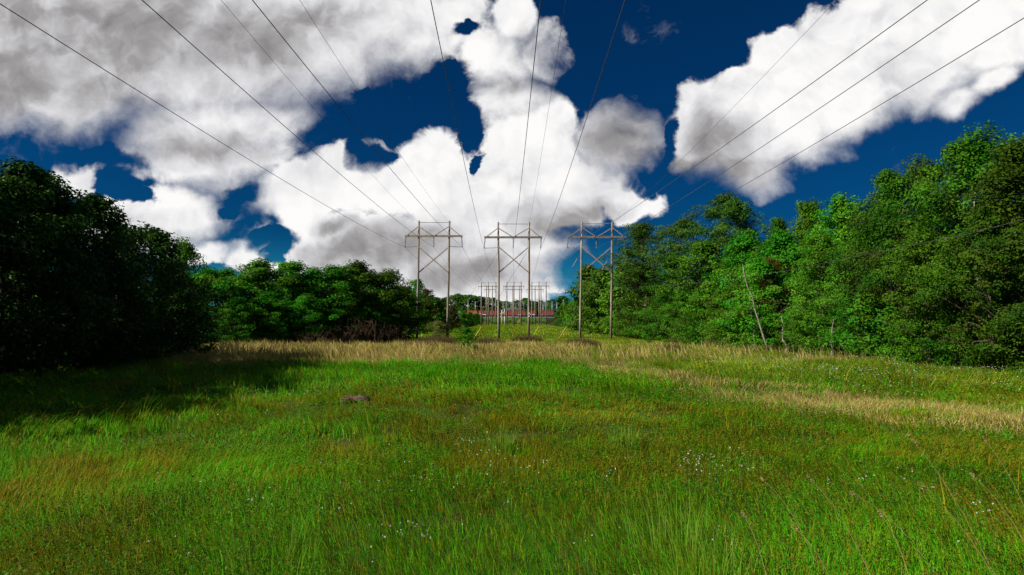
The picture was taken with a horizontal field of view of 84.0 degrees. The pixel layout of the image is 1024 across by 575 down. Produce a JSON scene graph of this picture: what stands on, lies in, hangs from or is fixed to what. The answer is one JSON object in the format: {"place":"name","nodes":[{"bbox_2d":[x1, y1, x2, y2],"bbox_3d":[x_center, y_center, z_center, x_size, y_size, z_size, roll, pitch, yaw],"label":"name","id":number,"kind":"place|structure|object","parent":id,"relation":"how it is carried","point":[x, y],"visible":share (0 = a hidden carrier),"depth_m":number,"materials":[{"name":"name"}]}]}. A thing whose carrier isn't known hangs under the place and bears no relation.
{"place":"outdoors","nodes":[
{"label":"outdoors","id":0,"kind":"place"},
{"bbox_2d":[0,318,1023,574],"bbox_3d":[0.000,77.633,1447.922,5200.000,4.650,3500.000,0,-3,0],"label":"ground","id":1,"kind":"structure","parent":0,"point":[460,520],"depth_m":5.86,"materials":[{"name":"green plant"}]},
{"bbox_2d":[0,172,41,358],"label":"broadleaf tree","id":2,"kind":"object","parent":1,"relation":"on","point":[3,339],"visible":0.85,"depth_m":17.86,"materials":[{"name":"green plant"}]},
{"bbox_2d":[0,177,121,375],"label":"broadleaf tree","id":3,"kind":"object","parent":1,"relation":"on","point":[14,195],"visible":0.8,"depth_m":19.95,"materials":[{"name":"green plant"}]},
{"bbox_2d":[0,225,124,376],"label":"broadleaf tree","id":4,"kind":"object","parent":1,"relation":"on","point":[38,270],"visible":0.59,"depth_m":20.13,"materials":[{"name":"green plant"}]},
{"bbox_2d":[0,155,152,372],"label":"broadleaf tree","id":5,"kind":"object","parent":1,"relation":"on","point":[24,172],"visible":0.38,"depth_m":21.66,"materials":[{"name":"green plant"}]},
{"bbox_2d":[6,169,158,370],"bbox_3d":[-18.869,-0.646,23.210,8.004,8.512,8.042,1,-3,-26],"label":"broadleaf tree","id":6,"kind":"object","parent":1,"relation":"on","point":[76,251],"visible":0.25,"depth_m":22.88,"materials":[{"name":"green plant"}]},
{"bbox_2d":[0,189,196,367],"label":"broadleaf tree","id":7,"kind":"object","parent":1,"relation":"on","point":[102,205],"visible":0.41,"depth_m":25.70,"materials":[{"name":"green plant"}]},
{"bbox_2d":[69,248,150,368],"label":"broadleaf tree","id":8,"kind":"object","parent":1,"relation":"on","point":[122,324],"visible":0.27,"depth_m":24.61,"materials":[{"name":"green plant"}]},
{"bbox_2d":[53,215,223,353],"bbox_3d":[-19.930,0.186,29.030,6.826,7.671,8.150,-2,-4,36],"label":"broadleaf tree","id":9,"kind":"object","parent":1,"relation":"on","point":[160,262],"visible":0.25,"depth_m":28.91,"materials":[{"name":"green plant"}]},
{"bbox_2d":[116,225,236,357],"bbox_3d":[-19.460,0.411,31.284,7.055,7.685,7.476,-2,-4,34],"label":"broadleaf tree","id":10,"kind":"object","parent":1,"relation":"on","point":[164,242],"visible":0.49,"depth_m":31.09,"materials":[{"name":"green plant"}]},
{"bbox_2d":[142,263,215,352],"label":"broadleaf tree","id":11,"kind":"object","parent":1,"relation":"on","point":[191,307],"visible":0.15,"depth_m":33.48,"materials":[{"name":"green plant"}]},
{"bbox_2d":[167,285,224,350],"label":"broadleaf tree","id":12,"kind":"object","parent":1,"relation":"on","point":[216,310],"visible":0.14,"depth_m":35.59,"materials":[{"name":"green plant"}]},
{"bbox_2d":[166,236,230,339],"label":"broadleaf tree","id":13,"kind":"object","parent":1,"relation":"on","point":[187,248],"visible":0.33,"depth_m":47.28,"materials":[{"name":"green plant"}]},
{"bbox_2d":[162,309,235,356],"bbox_3d":[-18.923,2.754,33.380,3.588,3.026,5.148,0,-3,-6],"label":"shrub","id":14,"kind":"object","parent":1,"relation":"on","point":[210,339],"visible":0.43,"depth_m":33.32,"materials":[{"name":"green plant"}]},
{"bbox_2d":[185,267,257,343],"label":"broadleaf tree","id":15,"kind":"object","parent":1,"relation":"on","point":[215,273],"visible":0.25,"depth_m":56.66,"materials":[{"name":"green plant"}]},
{"bbox_2d":[208,267,254,341],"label":"broadleaf tree","id":16,"kind":"object","parent":1,"relation":"on","point":[230,272],"visible":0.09,"depth_m":61.82,"materials":[{"name":"green plant"}]},
{"bbox_2d":[206,298,266,344],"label":"broadleaf tree","id":17,"kind":"object","parent":1,"relation":"on","point":[237,306],"visible":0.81,"depth_m":54.38,"materials":[{"name":"green plant"}]},
{"bbox_2d":[209,273,302,342],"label":"broadleaf tree","id":18,"kind":"object","parent":1,"relation":"on","point":[244,289],"visible":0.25,"depth_m":59.99,"materials":[{"name":"green plant"}]},
{"bbox_2d":[207,499,322,574],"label":"grass tuft","id":19,"kind":"object","parent":1,"relation":"on","point":[252,557],"visible":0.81,"depth_m":4.26,"materials":[{"name":"green plant"}]},
{"bbox_2d":[212,257,317,342],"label":"broadleaf tree","id":20,"kind":"object","parent":1,"relation":"on","point":[258,265],"visible":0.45,"depth_m":60.64,"materials":[{"name":"green plant"}]},
{"bbox_2d":[230,291,307,343],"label":"broadleaf tree","id":21,"kind":"object","parent":1,"relation":"on","point":[269,299],"visible":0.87,"depth_m":57.34,"materials":[{"name":"green plant"}]},
{"bbox_2d":[231,259,344,342],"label":"broadleaf tree","id":22,"kind":"object","parent":1,"relation":"on","point":[294,268],"visible":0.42,"depth_m":64.14,"materials":[{"name":"green plant"}]},
{"bbox_2d":[264,293,338,342],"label":"broadleaf tree","id":23,"kind":"object","parent":1,"relation":"on","point":[305,300],"visible":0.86,"depth_m":59.32,"materials":[{"name":"green plant"}]},
{"bbox_2d":[272,266,359,340],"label":"broadleaf tree","id":24,"kind":"object","parent":1,"relation":"on","point":[317,270],"visible":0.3,"depth_m":66.57,"materials":[{"name":"green plant"}]},
{"bbox_2d":[320,323,360,343],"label":"dead shrub","id":25,"kind":"object","parent":1,"relation":"on","point":[337,337],"visible":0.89,"depth_m":59.72,"materials":[{"name":"brown plant"}]},
{"bbox_2d":[300,289,380,341],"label":"broadleaf tree","id":26,"kind":"object","parent":1,"relation":"on","point":[340,312],"visible":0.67,"depth_m":64.80,"materials":[{"name":"green plant"}]},
{"bbox_2d":[302,264,380,340],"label":"broadleaf tree","id":27,"kind":"object","parent":1,"relation":"on","point":[334,272],"visible":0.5,"depth_m":68.95,"materials":[{"name":"green plant"}]},
{"bbox_2d":[307,259,407,340],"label":"broadleaf tree","id":28,"kind":"object","parent":1,"relation":"on","point":[359,270],"visible":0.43,"depth_m":74.03,"materials":[{"name":"green plant"}]},
{"bbox_2d":[332,320,384,343],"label":"dead shrub","id":29,"kind":"object","parent":1,"relation":"on","point":[362,331],"visible":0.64,"depth_m":61.77,"materials":[{"name":"brown plant"}]},
{"bbox_2d":[349,294,399,341],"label":"broadleaf tree","id":30,"kind":"object","parent":1,"relation":"on","point":[370,302],"visible":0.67,"depth_m":70.25,"materials":[{"name":"green plant"}]},
{"bbox_2d":[364,325,407,342],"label":"dead shrub","id":31,"kind":"object","parent":1,"relation":"on","point":[385,336],"visible":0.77,"depth_m":65.62,"materials":[{"name":"brown plant"}]},
{"bbox_2d":[347,273,437,338],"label":"broadleaf tree","id":32,"kind":"object","parent":1,"relation":"on","point":[376,284],"visible":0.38,"depth_m":75.13,"materials":[{"name":"green plant"}]},
{"bbox_2d":[355,268,436,338],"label":"broadleaf tree","id":33,"kind":"object","parent":1,"relation":"on","point":[392,283],"visible":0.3,"depth_m":79.67,"materials":[{"name":"green plant"}]},
{"bbox_2d":[405,278,433,332],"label":"broadleaf tree","id":34,"kind":"object","parent":1,"relation":"on","point":[421,286],"visible":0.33,"depth_m":137.12,"materials":[{"name":"green plant"}]},
{"bbox_2d":[395,285,450,339],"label":"broadleaf tree","id":35,"kind":"object","parent":1,"relation":"on","point":[409,292],"visible":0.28,"depth_m":85.88,"materials":[{"name":"green plant"}]},
{"bbox_2d":[404,220,462,338],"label":"pole frame","id":36,"kind":"object","parent":1,"relation":"on","point":[448,271],"visible":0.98,"depth_m":90.27,"materials":[{"name":"brown wood"}]},
{"bbox_2d":[0,4,475,291],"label":"power line","id":37,"kind":"object","parent":36,"relation":"attached to","point":[168,109],"visible":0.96,"depth_m":25.50,"materials":[{"name":"metal"}]},
{"bbox_2d":[142,0,476,290],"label":"power line","id":38,"kind":"object","parent":36,"relation":"attached to","point":[257,102],"visible":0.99,"depth_m":24.89,"materials":[{"name":"metal"}]},
{"bbox_2d":[252,0,482,281],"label":"power line","id":39,"kind":"object","parent":36,"relation":"attached to","point":[336,103],"visible":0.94,"depth_m":25.00,"materials":[{"name":"metal"}]},
{"bbox_2d":[425,298,453,330],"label":"broadleaf tree","id":40,"kind":"object","parent":1,"relation":"on","point":[442,313],"visible":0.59,"depth_m":148.40,"materials":[{"name":"green plant"}]},
{"bbox_2d":[454,307,471,328],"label":"broadleaf tree","id":41,"kind":"object","parent":1,"relation":"on","point":[463,317],"visible":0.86,"depth_m":186.99,"materials":[{"name":"green plant"}]},
{"bbox_2d":[454,327,478,350],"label":"sapling","id":42,"kind":"object","parent":1,"relation":"on","point":[466,331],"visible":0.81,"depth_m":43.79,"materials":[{"name":"green plant"}]},
{"bbox_2d":[482,424,520,454],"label":"grass tuft","id":43,"kind":"object","parent":1,"relation":"on","point":[504,440],"visible":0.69,"depth_m":8.25,"materials":[{"name":"green plant"}]},
{"bbox_2d":[2,355,1020,574],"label":"wildflowers","id":44,"kind":"object","parent":1,"relation":"on","point":[627,468],"visible":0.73,"depth_m":5.96,"materials":[{"name":"white plant"}]},
{"bbox_2d":[483,222,541,338],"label":"pole frame","id":45,"kind":"object","parent":1,"relation":"on","point":[498,296],"visible":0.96,"depth_m":90.21,"materials":[{"name":"brown wood"}]},
{"bbox_2d":[503,282,523,324],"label":"pole frame","id":46,"kind":"object","parent":1,"relation":"on","point":[513,286],"visible":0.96,"depth_m":299.75,"materials":[{"name":"grey wood"}]},
{"bbox_2d":[55,337,1023,438],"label":"dry grass","id":47,"kind":"structure","parent":1,"relation":"on","point":[372,351],"depth_m":30.62,"materials":[{"name":"beige plant"}]},
{"bbox_2d":[558,263,603,331],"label":"broadleaf tree","id":48,"kind":"object","parent":1,"relation":"on","point":[585,281],"visible":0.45,"depth_m":150.87,"materials":[{"name":"green plant"}]},
{"bbox_2d":[566,221,625,338],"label":"pole frame","id":49,"kind":"object","parent":1,"relation":"on","point":[581,271],"visible":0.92,"depth_m":90.22,"materials":[{"name":"brown wood"}]},
{"bbox_2d":[530,0,926,291],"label":"power line","id":50,"kind":"object","parent":49,"relation":"attached to","point":[780,105],"visible":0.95,"depth_m":25.13,"materials":[{"name":"metal"}]},
{"bbox_2d":[555,0,978,288],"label":"power line","id":51,"kind":"object","parent":49,"relation":"attached to","point":[814,111],"visible":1,"depth_m":25.65,"materials":[{"name":"metal"}]},
{"bbox_2d":[562,18,1023,291],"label":"power line","id":52,"kind":"object","parent":49,"relation":"attached to","point":[865,113],"visible":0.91,"depth_m":26.53,"materials":[{"name":"metal"}]},
{"bbox_2d":[571,267,624,333],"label":"broadleaf tree","id":53,"kind":"object","parent":1,"relation":"on","point":[591,306],"visible":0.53,"depth_m":128.09,"materials":[{"name":"green plant"}]},
{"bbox_2d":[595,256,642,335],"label":"broadleaf tree","id":54,"kind":"object","parent":1,"relation":"on","point":[607,302],"visible":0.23,"depth_m":110.49,"materials":[{"name":"green plant"}]},
{"bbox_2d":[602,421,643,450],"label":"grass tuft","id":55,"kind":"object","parent":1,"relation":"on","point":[608,436],"visible":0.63,"depth_m":8.51,"materials":[{"name":"green plant"}]},
{"bbox_2d":[608,239,661,308],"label":"pine tree","id":56,"kind":"object","parent":1,"relation":"on","point":[628,271],"visible":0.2,"depth_m":96.76,"materials":[{"name":"green plant"}]},
{"bbox_2d":[604,261,672,338],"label":"broadleaf tree","id":57,"kind":"object","parent":1,"relation":"on","point":[631,299],"visible":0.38,"depth_m":89.42,"materials":[{"name":"green plant"}]},
{"bbox_2d":[593,221,689,308],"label":"pine tree","id":58,"kind":"object","parent":1,"relation":"on","point":[644,232],"visible":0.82,"depth_m":88.45,"materials":[{"name":"green plant"}]},
{"bbox_2d":[631,308,658,339],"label":"shrub","id":59,"kind":"object","parent":1,"relation":"on","point":[646,332],"visible":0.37,"depth_m":79.78,"materials":[{"name":"green plant"}]},
{"bbox_2d":[636,295,672,340],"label":"broadleaf tree","id":60,"kind":"object","parent":1,"relation":"on","point":[657,306],"visible":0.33,"depth_m":77.33,"materials":[{"name":"green plant"}]},
{"bbox_2d":[632,306,679,339],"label":"shrub","id":61,"kind":"object","parent":1,"relation":"on","point":[659,337],"visible":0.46,"depth_m":73.45,"materials":[{"name":"green plant"}]},
{"bbox_2d":[623,250,704,331],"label":"broadleaf tree","id":62,"kind":"object","parent":1,"relation":"on","point":[670,262],"visible":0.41,"depth_m":77.51,"materials":[{"name":"green plant"}]},
{"bbox_2d":[649,307,686,341],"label":"shrub","id":63,"kind":"object","parent":1,"relation":"on","point":[665,311],"visible":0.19,"depth_m":70.22,"materials":[{"name":"green plant"}]},
{"bbox_2d":[604,473,732,566],"bbox_3d":[1.290,1.829,4.532,0.867,0.668,0.978,2,-4,-34],"label":"grass tuft","id":64,"kind":"object","parent":1,"relation":"on","point":[664,523],"visible":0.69,"depth_m":4.55,"materials":[{"name":"green plant"}]},
{"bbox_2d":[642,217,712,291],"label":"pine tree","id":65,"kind":"object","parent":1,"relation":"on","point":[679,226],"visible":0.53,"depth_m":84.26,"materials":[{"name":"green plant"}]},
{"bbox_2d":[658,289,703,342],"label":"broadleaf tree","id":66,"kind":"object","parent":1,"relation":"on","point":[682,297],"visible":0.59,"depth_m":67.04,"materials":[{"name":"green plant"}]},
{"bbox_2d":[670,302,705,343],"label":"broadleaf tree","id":67,"kind":"object","parent":1,"relation":"on","point":[684,319],"visible":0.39,"depth_m":63.73,"materials":[{"name":"green plant"}]},
{"bbox_2d":[673,312,705,343],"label":"shrub","id":68,"kind":"object","parent":1,"relation":"on","point":[692,320],"visible":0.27,"depth_m":61.55,"materials":[{"name":"green plant"}]},
{"bbox_2d":[652,238,737,337],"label":"broadleaf tree","id":69,"kind":"object","parent":1,"relation":"on","point":[704,250],"visible":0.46,"depth_m":66.25,"materials":[{"name":"green plant"}]},
{"bbox_2d":[674,307,717,344],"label":"shrub","id":70,"kind":"object","parent":1,"relation":"on","point":[697,338],"visible":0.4,"depth_m":59.64,"materials":[{"name":"green plant"}]},
{"bbox_2d":[693,289,732,340],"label":"broadleaf tree","id":71,"kind":"object","parent":1,"relation":"on","point":[696,314],"visible":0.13,"depth_m":57.96,"materials":[{"name":"green plant"}]},
{"bbox_2d":[662,508,768,574],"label":"grass tuft","id":72,"kind":"object","parent":1,"relation":"on","point":[732,557],"visible":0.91,"depth_m":4.02,"materials":[{"name":"green plant"}]},
{"bbox_2d":[677,191,769,283],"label":"pine tree","id":73,"kind":"object","parent":1,"relation":"on","point":[716,212],"visible":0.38,"depth_m":70.86,"materials":[{"name":"green plant"}]},
{"bbox_2d":[703,310,744,347],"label":"shrub","id":74,"kind":"object","parent":1,"relation":"on","point":[714,328],"visible":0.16,"depth_m":51.31,"materials":[{"name":"green plant"}]},
{"bbox_2d":[681,228,784,326],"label":"broadleaf tree","id":75,"kind":"object","parent":1,"relation":"on","point":[744,245],"visible":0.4,"depth_m":58.48,"materials":[{"name":"green plant"}]},
{"bbox_2d":[694,197,782,265],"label":"pine tree","id":76,"kind":"object","parent":1,"relation":"on","point":[739,219],"visible":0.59,"depth_m":68.22,"materials":[{"name":"green plant"}]},
{"bbox_2d":[707,282,788,348],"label":"broadleaf tree","id":77,"kind":"object","parent":1,"relation":"on","point":[733,287],"visible":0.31,"depth_m":49.80,"materials":[{"name":"green plant"}]},
{"bbox_2d":[719,303,782,347],"bbox_3d":[19.229,3.265,46.851,6.081,4.033,4.870,2,-4,-34],"label":"shrub","id":78,"kind":"object","parent":1,"relation":"on","point":[733,315],"visible":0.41,"depth_m":46.26,"materials":[{"name":"green plant"}]},
{"bbox_2d":[716,240,799,346],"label":"broadleaf tree","id":79,"kind":"object","parent":1,"relation":"on","point":[731,271],"visible":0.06,"depth_m":54.51,"materials":[{"name":"green plant"}]},
{"bbox_2d":[707,257,827,349],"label":"broadleaf tree","id":80,"kind":"object","parent":1,"relation":"on","point":[758,267],"visible":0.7,"depth_m":45.93,"materials":[{"name":"green plant"}]},
{"bbox_2d":[745,314,791,349],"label":"shrub","id":81,"kind":"object","parent":1,"relation":"on","point":[767,322],"visible":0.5,"depth_m":44.06,"materials":[{"name":"green plant"}]},
{"bbox_2d":[741,256,796,342],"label":"broadleaf tree","id":82,"kind":"object","parent":1,"relation":"on","point":[771,260],"visible":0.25,"depth_m":46.44,"materials":[{"name":"green plant"}]},
{"bbox_2d":[724,228,833,345],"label":"broadleaf tree","id":83,"kind":"object","parent":1,"relation":"on","point":[779,245],"visible":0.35,"depth_m":49.49,"materials":[{"name":"green plant"}]},
{"bbox_2d":[762,216,795,344],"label":"broadleaf tree","id":84,"kind":"object","parent":1,"relation":"on","point":[779,223],"visible":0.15,"depth_m":59.97,"materials":[{"name":"green plant"}]},
{"bbox_2d":[746,231,855,351],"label":"broadleaf tree","id":85,"kind":"object","parent":1,"relation":"on","point":[815,248],"visible":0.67,"depth_m":40.03,"materials":[{"name":"green plant"}]},
{"bbox_2d":[769,313,837,354],"bbox_3d":[20.215,3.263,39.120,4.061,2.980,3.246,2,-4,-33],"label":"shrub","id":86,"kind":"object","parent":1,"relation":"on","point":[794,320],"visible":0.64,"depth_m":39.12,"materials":[{"name":"green plant"}]},
{"bbox_2d":[775,197,833,314],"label":"broadleaf tree","id":87,"kind":"object","parent":1,"relation":"on","point":[806,210],"visible":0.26,"depth_m":49.51,"materials":[{"name":"green plant"}]},
{"bbox_2d":[775,291,836,351],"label":"broadleaf tree","id":88,"kind":"object","parent":1,"relation":"on","point":[804,295],"visible":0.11,"depth_m":42.51,"materials":[{"name":"green plant"}]},
{"bbox_2d":[780,314,849,355],"bbox_3d":[20.144,3.171,36.882,4.253,2.912,3.350,0,-3,-4],"label":"shrub","id":89,"kind":"object","parent":1,"relation":"on","point":[823,322],"visible":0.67,"depth_m":36.92,"materials":[{"name":"green plant"}]},
{"bbox_2d":[783,191,868,353],"bbox_3d":[24.910,-1.091,43.093,7.725,12.452,7.343,2,-3,-31],"label":"broadleaf tree","id":90,"kind":"object","parent":1,"relation":"on","point":[841,211],"visible":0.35,"depth_m":42.76,"materials":[{"name":"green plant"}]},
{"bbox_2d":[804,240,901,355],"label":"broadleaf tree","id":91,"kind":"object","parent":1,"relation":"on","point":[838,279],"visible":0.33,"depth_m":34.99,"materials":[{"name":"green plant"}]},
{"bbox_2d":[817,292,901,358],"bbox_3d":[19.929,2.211,32.647,4.513,3.883,5.287,1,-3,-11],"label":"shrub","id":92,"kind":"object","parent":1,"relation":"on","point":[861,306],"visible":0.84,"depth_m":31.44,"materials":[{"name":"green plant"}]},
{"bbox_2d":[826,167,945,356],"bbox_3d":[23.423,-1.483,35.437,6.707,11.982,8.348,0,-3,1],"label":"broadleaf tree","id":93,"kind":"object","parent":1,"relation":"on","point":[888,196],"visible":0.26,"depth_m":35.05,"materials":[{"name":"green plant"}]},
{"bbox_2d":[819,205,963,354],"bbox_3d":[20.886,-0.268,31.665,6.425,8.881,6.018,1,-3,-26],"label":"broadleaf tree","id":94,"kind":"object","parent":1,"relation":"on","point":[879,236],"visible":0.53,"depth_m":31.82,"materials":[{"name":"green plant"}]},
{"bbox_2d":[875,319,931,363],"bbox_3d":[20.350,2.785,29.300,3.002,2.434,3.380,-2,-3,27],"label":"shrub","id":95,"kind":"object","parent":1,"relation":"on","point":[907,337],"visible":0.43,"depth_m":28.77,"materials":[{"name":"green plant"}]},
{"bbox_2d":[846,153,976,356],"bbox_3d":[25.954,-2.069,35.539,8.941,13.118,8.524,2,-4,-32],"label":"broadleaf tree","id":96,"kind":"object","parent":1,"relation":"on","point":[917,172],"visible":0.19,"depth_m":35.67,"materials":[{"name":"green plant"}]},
{"bbox_2d":[860,224,993,363],"bbox_3d":[19.602,0.387,27.209,5.003,6.948,5.293,2,-4,-39],"label":"broadleaf tree","id":97,"kind":"object","parent":1,"relation":"on","point":[928,278],"visible":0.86,"depth_m":27.12,"materials":[{"name":"green plant"}]},
{"bbox_2d":[902,313,1001,367],"bbox_3d":[20.580,2.506,26.525,3.608,2.624,2.880,0,-3,6],"label":"shrub","id":98,"kind":"object","parent":1,"relation":"on","point":[946,361],"visible":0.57,"depth_m":26.26,"materials":[{"name":"green plant"}]},
{"bbox_2d":[890,120,1023,363],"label":"broadleaf tree","id":99,"kind":"object","parent":1,"relation":"on","point":[968,155],"visible":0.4,"depth_m":29.31,"materials":[{"name":"green plant"}]},
{"bbox_2d":[898,138,1023,359],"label":"broadleaf tree","id":100,"kind":"object","parent":1,"relation":"on","point":[1005,179],"visible":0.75,"depth_m":24.95,"materials":[{"name":"green plant"}]},
{"bbox_2d":[919,207,1023,370],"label":"broadleaf tree","id":101,"kind":"object","parent":1,"relation":"on","point":[985,241],"visible":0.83,"depth_m":24.31,"materials":[{"name":"green plant"}]},
{"bbox_2d":[972,313,1023,371],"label":"shrub","id":102,"kind":"object","parent":1,"relation":"on","point":[1011,364],"visible":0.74,"depth_m":23.66,"materials":[{"name":"green plant"}]},
{"bbox_2d":[0,0,1023,316],"label":"sky","id":103,"kind":"structure","parent":0,"point":[673,71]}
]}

